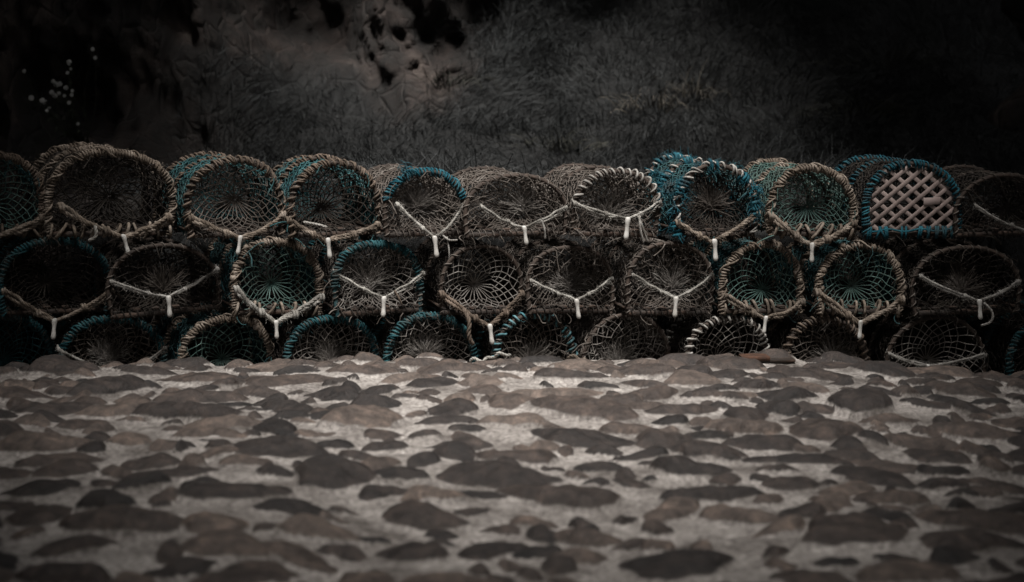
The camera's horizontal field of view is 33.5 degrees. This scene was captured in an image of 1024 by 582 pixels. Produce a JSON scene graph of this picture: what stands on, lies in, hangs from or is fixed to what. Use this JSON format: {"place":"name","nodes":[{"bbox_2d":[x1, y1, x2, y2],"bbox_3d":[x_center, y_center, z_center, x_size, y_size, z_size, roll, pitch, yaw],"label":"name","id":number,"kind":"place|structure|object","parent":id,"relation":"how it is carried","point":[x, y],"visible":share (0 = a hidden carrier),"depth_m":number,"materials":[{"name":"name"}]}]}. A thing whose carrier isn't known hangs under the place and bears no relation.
{"place":"outdoors","nodes":[
{"label":"outdoors","id":0,"kind":"place"},
{"bbox_2d":[0,135,5,149],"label":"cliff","id":1,"kind":"structure","parent":0,"point":[2,141],"depth_m":11.79,"materials":[{"name":"black stone"}]},
{"bbox_2d":[0,348,1023,581],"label":"paving","id":2,"kind":"structure","parent":0,"point":[832,466],"depth_m":5.27,"materials":[{"name":"stone"}]},
{"bbox_2d":[469,351,511,361],"bbox_3d":[-0.095,0.287,7.418,0.187,0.054,0.046,0,7,0],"label":"rope piece","id":3,"kind":"object","parent":2,"relation":"on","point":[492,357],"visible":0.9,"depth_m":7.42,"materials":[{"name":"white fabric"}]},
{"bbox_2d":[567,354,585,358],"bbox_3d":[0.277,0.292,7.417,0.093,0.038,0.035,2,7,20],"label":"rope piece","id":4,"kind":"object","parent":2,"relation":"on","point":[572,355],"visible":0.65,"depth_m":7.41,"materials":[{"name":"beige fabric"}]},
{"bbox_2d":[737,353,795,362],"bbox_3d":[0.985,0.294,7.440,0.500,0.029,0.102,0,7,-3],"label":"stone","id":5,"kind":"object","parent":2,"relation":"on","point":[763,358],"visible":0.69,"depth_m":7.41,"materials":[{"name":"brown stone"}]},
{"bbox_2d":[0,0,1023,369],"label":"cliff","id":6,"kind":"structure","parent":0,"point":[142,78],"depth_m":12.49,"materials":[{"name":"grey stone"}]},
{"bbox_2d":[22,47,100,142],"bbox_3d":[-3.097,-1.343,11.774,0.536,0.675,0.353,0,7,0],"label":"flowering plant","id":7,"kind":"object","parent":6,"relation":"on","point":[77,136],"visible":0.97,"depth_m":11.75,"materials":[{"name":"green plant"}]},
{"bbox_2d":[376,60,510,91],"bbox_3d":[-0.520,-1.607,12.803,1.072,0.266,0.437,0,7,0],"label":"grass tussock","id":8,"kind":"object","parent":6,"relation":"on","point":[444,79],"depth_m":12.81,"materials":[{"name":"green plant"}]},
{"bbox_2d":[74,0,1023,194],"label":"grass","id":9,"kind":"structure","parent":6,"relation":"on","point":[519,125],"depth_m":12.45,"materials":[{"name":"green plant"}]},
{"bbox_2d":[494,123,619,154],"bbox_3d":[0.293,-1.046,11.888,0.990,0.263,0.456,0,7,0],"label":"grass tussock","id":10,"kind":"object","parent":6,"relation":"on","point":[572,142],"depth_m":11.90,"materials":[{"name":"green plant"}]},
{"bbox_2d":[601,78,698,114],"bbox_3d":[1.017,-1.384,12.481,0.852,0.364,0.427,0,7,0],"label":"grass tussock","id":11,"kind":"object","parent":6,"relation":"on","point":[653,101],"depth_m":12.54,"materials":[{"name":"green plant"}]},
{"bbox_2d":[650,61,730,104],"bbox_3d":[1.338,-1.565,12.737,0.641,0.359,0.392,0,7,0],"label":"grass tussock","id":12,"kind":"object","parent":6,"relation":"on","point":[699,90],"depth_m":12.80,"materials":[{"name":"green plant"}]},
{"bbox_2d":[786,79,945,123],"bbox_3d":[2.546,-1.345,12.351,1.212,0.411,0.716,0,7,0],"label":"grass tussock","id":13,"kind":"object","parent":6,"relation":"on","point":[870,109],"depth_m":12.34,"materials":[{"name":"green plant"}]},
{"bbox_2d":[796,27,960,72],"bbox_3d":[2.871,-1.806,12.823,1.516,0.412,0.622,0,7,0],"label":"grass tussock","id":14,"kind":"object","parent":6,"relation":"on","point":[875,52],"depth_m":12.87,"materials":[{"name":"green plant"}]},
{"bbox_2d":[987,0,1023,134],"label":"cliff","id":15,"kind":"structure","parent":0,"point":[1011,108],"depth_m":12.21,"materials":[{"name":"black stone"}]},
{"label":"ground","id":16,"kind":"structure","parent":0,"visible":0},
{"bbox_2d":[0,300,55,365],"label":"lobster pot","id":17,"kind":"object","parent":16,"relation":"on","point":[39,337],"visible":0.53,"depth_m":8.19,"materials":[{"name":"brown fabric"}]},
{"bbox_2d":[39,304,168,366],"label":"lobster pot","id":18,"kind":"object","parent":16,"relation":"on","point":[110,353],"visible":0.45,"depth_m":8.13,"materials":[{"name":"brown fabric"}]},
{"bbox_2d":[0,231,116,339],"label":"lobster pot","id":19,"kind":"object","parent":18,"relation":"on","point":[12,249],"visible":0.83,"depth_m":8.12,"materials":[{"name":"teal fabric"}]},
{"bbox_2d":[0,148,45,238],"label":"lobster pot","id":20,"kind":"object","parent":19,"relation":"on","point":[21,227],"visible":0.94,"depth_m":8.07,"materials":[{"name":"brown fabric"}]},
{"bbox_2d":[86,236,225,325],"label":"lobster pot","id":21,"kind":"object","parent":18,"relation":"on","point":[162,282],"visible":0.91,"depth_m":8.10,"materials":[{"name":"brown fabric"}]},
{"bbox_2d":[22,141,180,252],"bbox_3d":[-2.004,-0.468,8.303,0.690,0.517,0.804,-1,7,-23],"label":"lobster pot","id":22,"kind":"object","parent":21,"relation":"on","point":[76,225],"visible":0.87,"depth_m":8.09,"materials":[{"name":"brown fabric"}]},
{"bbox_2d":[151,296,274,365],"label":"lobster pot","id":23,"kind":"object","parent":16,"relation":"on","point":[189,332],"visible":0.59,"depth_m":8.26,"materials":[{"name":"brown fabric"}]},
{"bbox_2d":[200,230,326,338],"bbox_3d":[-1.233,-0.059,8.339,0.488,0.485,0.833,0,6,-22],"label":"lobster pot","id":24,"kind":"object","parent":23,"relation":"on","point":[237,298],"visible":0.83,"depth_m":8.10,"materials":[{"name":"brown fabric"}]},
{"bbox_2d":[161,151,286,254],"bbox_3d":[-1.412,-0.446,8.293,0.537,0.468,0.827,-2,7,-21],"label":"lobster pot","id":25,"kind":"object","parent":24,"relation":"on","point":[189,223],"visible":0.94,"depth_m":8.06,"materials":[{"name":"brown fabric"}]},
{"bbox_2d":[255,299,379,362],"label":"lobster pot","id":26,"kind":"object","parent":16,"relation":"on","point":[360,331],"visible":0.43,"depth_m":8.14,"materials":[{"name":"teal fabric"}]},
{"bbox_2d":[361,297,477,362],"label":"lobster pot","id":27,"kind":"object","parent":16,"relation":"on","point":[422,344],"visible":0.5,"depth_m":8.13,"materials":[{"name":"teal fabric"}]},
{"bbox_2d":[302,230,425,324],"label":"lobster pot","id":28,"kind":"object","parent":27,"relation":"on","point":[367,284],"visible":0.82,"depth_m":8.08,"materials":[{"name":"brown fabric"}]},
{"bbox_2d":[258,153,382,258],"bbox_3d":[-0.971,-0.434,8.301,0.564,0.481,0.823,-3,7,-18],"label":"lobster pot","id":29,"kind":"object","parent":28,"relation":"on","point":[297,226],"visible":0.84,"depth_m":8.06,"materials":[{"name":"brown fabric"}]},
{"bbox_2d":[411,235,525,345],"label":"lobster pot","id":30,"kind":"object","parent":27,"relation":"on","point":[437,294],"visible":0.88,"depth_m":8.11,"materials":[{"name":"brown fabric"}]},
{"bbox_2d":[350,160,470,258],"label":"lobster pot","id":31,"kind":"object","parent":30,"relation":"on","point":[420,205],"visible":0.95,"depth_m":8.04,"materials":[{"name":"brown fabric"}]},
{"bbox_2d":[435,166,569,245],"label":"lobster pot","id":32,"kind":"object","parent":30,"relation":"on","point":[529,200],"visible":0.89,"depth_m":8.05,"materials":[{"name":"brown fabric"}]},
{"bbox_2d":[463,296,577,360],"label":"lobster pot","id":33,"kind":"object","parent":16,"relation":"on","point":[504,327],"visible":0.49,"depth_m":8.15,"materials":[{"name":"black fabric"}]},
{"bbox_2d":[496,235,615,323],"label":"lobster pot","id":34,"kind":"object","parent":33,"relation":"on","point":[562,291],"visible":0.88,"depth_m":8.11,"materials":[{"name":"fabric"}]},
{"bbox_2d":[546,299,670,359],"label":"lobster pot","id":35,"kind":"object","parent":16,"relation":"on","point":[624,349],"visible":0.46,"depth_m":8.16,"materials":[{"name":"fabric"}]},
{"bbox_2d":[646,304,770,358],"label":"lobster pot","id":36,"kind":"object","parent":16,"relation":"on","point":[687,332],"visible":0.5,"depth_m":8.25,"materials":[{"name":"brown fabric"}]},
{"bbox_2d":[584,235,716,325],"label":"lobster pot","id":37,"kind":"object","parent":36,"relation":"on","point":[671,280],"visible":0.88,"depth_m":8.06,"materials":[{"name":"brown fabric"}]},
{"bbox_2d":[534,162,665,244],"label":"lobster pot","id":38,"kind":"object","parent":37,"relation":"on","point":[609,220],"visible":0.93,"depth_m":8.01,"materials":[{"name":"brown fabric"}]},
{"bbox_2d":[637,147,765,260],"bbox_3d":[0.893,-0.444,8.321,0.567,0.518,0.863,0,7,-10],"label":"lobster pot","id":39,"kind":"object","parent":37,"relation":"on","point":[712,222],"visible":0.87,"depth_m":8.02,"materials":[{"name":"teal fabric"}]},
{"bbox_2d":[675,237,811,333],"bbox_3d":[1.125,-0.071,8.407,0.483,0.458,0.834,0,7,-11],"label":"lobster pot","id":40,"kind":"object","parent":36,"relation":"on","point":[724,297],"visible":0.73,"depth_m":8.12,"materials":[{"name":"brown fabric"}]},
{"bbox_2d":[746,299,869,360],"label":"lobster pot","id":41,"kind":"object","parent":16,"relation":"on","point":[788,335],"visible":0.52,"depth_m":8.15,"materials":[{"name":"brown fabric"}]},
{"bbox_2d":[779,235,909,338],"bbox_3d":[1.614,-0.055,8.381,0.500,0.477,0.821,1,7,-5],"label":"lobster pot","id":42,"kind":"object","parent":41,"relation":"on","point":[819,298],"visible":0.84,"depth_m":8.10,"materials":[{"name":"brown fabric"}]},
{"bbox_2d":[738,157,860,261],"bbox_3d":[1.365,-0.411,8.297,0.523,0.474,0.836,1,6,-8],"label":"lobster pot","id":43,"kind":"object","parent":42,"relation":"on","point":[828,230],"visible":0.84,"depth_m":8.03,"materials":[{"name":"brown fabric"}]},
{"bbox_2d":[854,300,996,372],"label":"lobster pot","id":44,"kind":"object","parent":16,"relation":"on","point":[957,325],"visible":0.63,"depth_m":8.25,"materials":[{"name":"black fabric"}]},
{"bbox_2d":[868,236,1023,327],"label":"lobster pot","id":45,"kind":"object","parent":44,"relation":"on","point":[959,286],"visible":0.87,"depth_m":8.08,"materials":[{"name":"brown fabric"}]},
{"bbox_2d":[823,154,962,245],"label":"lobster pot","id":46,"kind":"object","parent":45,"relation":"on","point":[894,224],"visible":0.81,"depth_m":8.03,"materials":[{"name":"fabric"}]},
{"bbox_2d":[916,163,1023,245],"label":"lobster pot","id":47,"kind":"object","parent":45,"relation":"on","point":[994,225],"visible":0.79,"depth_m":8.09,"materials":[{"name":"brown fabric"}]},
{"bbox_2d":[958,298,1023,374],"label":"lobster pot","id":48,"kind":"object","parent":16,"relation":"on","point":[1009,365],"visible":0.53,"depth_m":8.37,"materials":[{"name":"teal fabric"}]}
]}

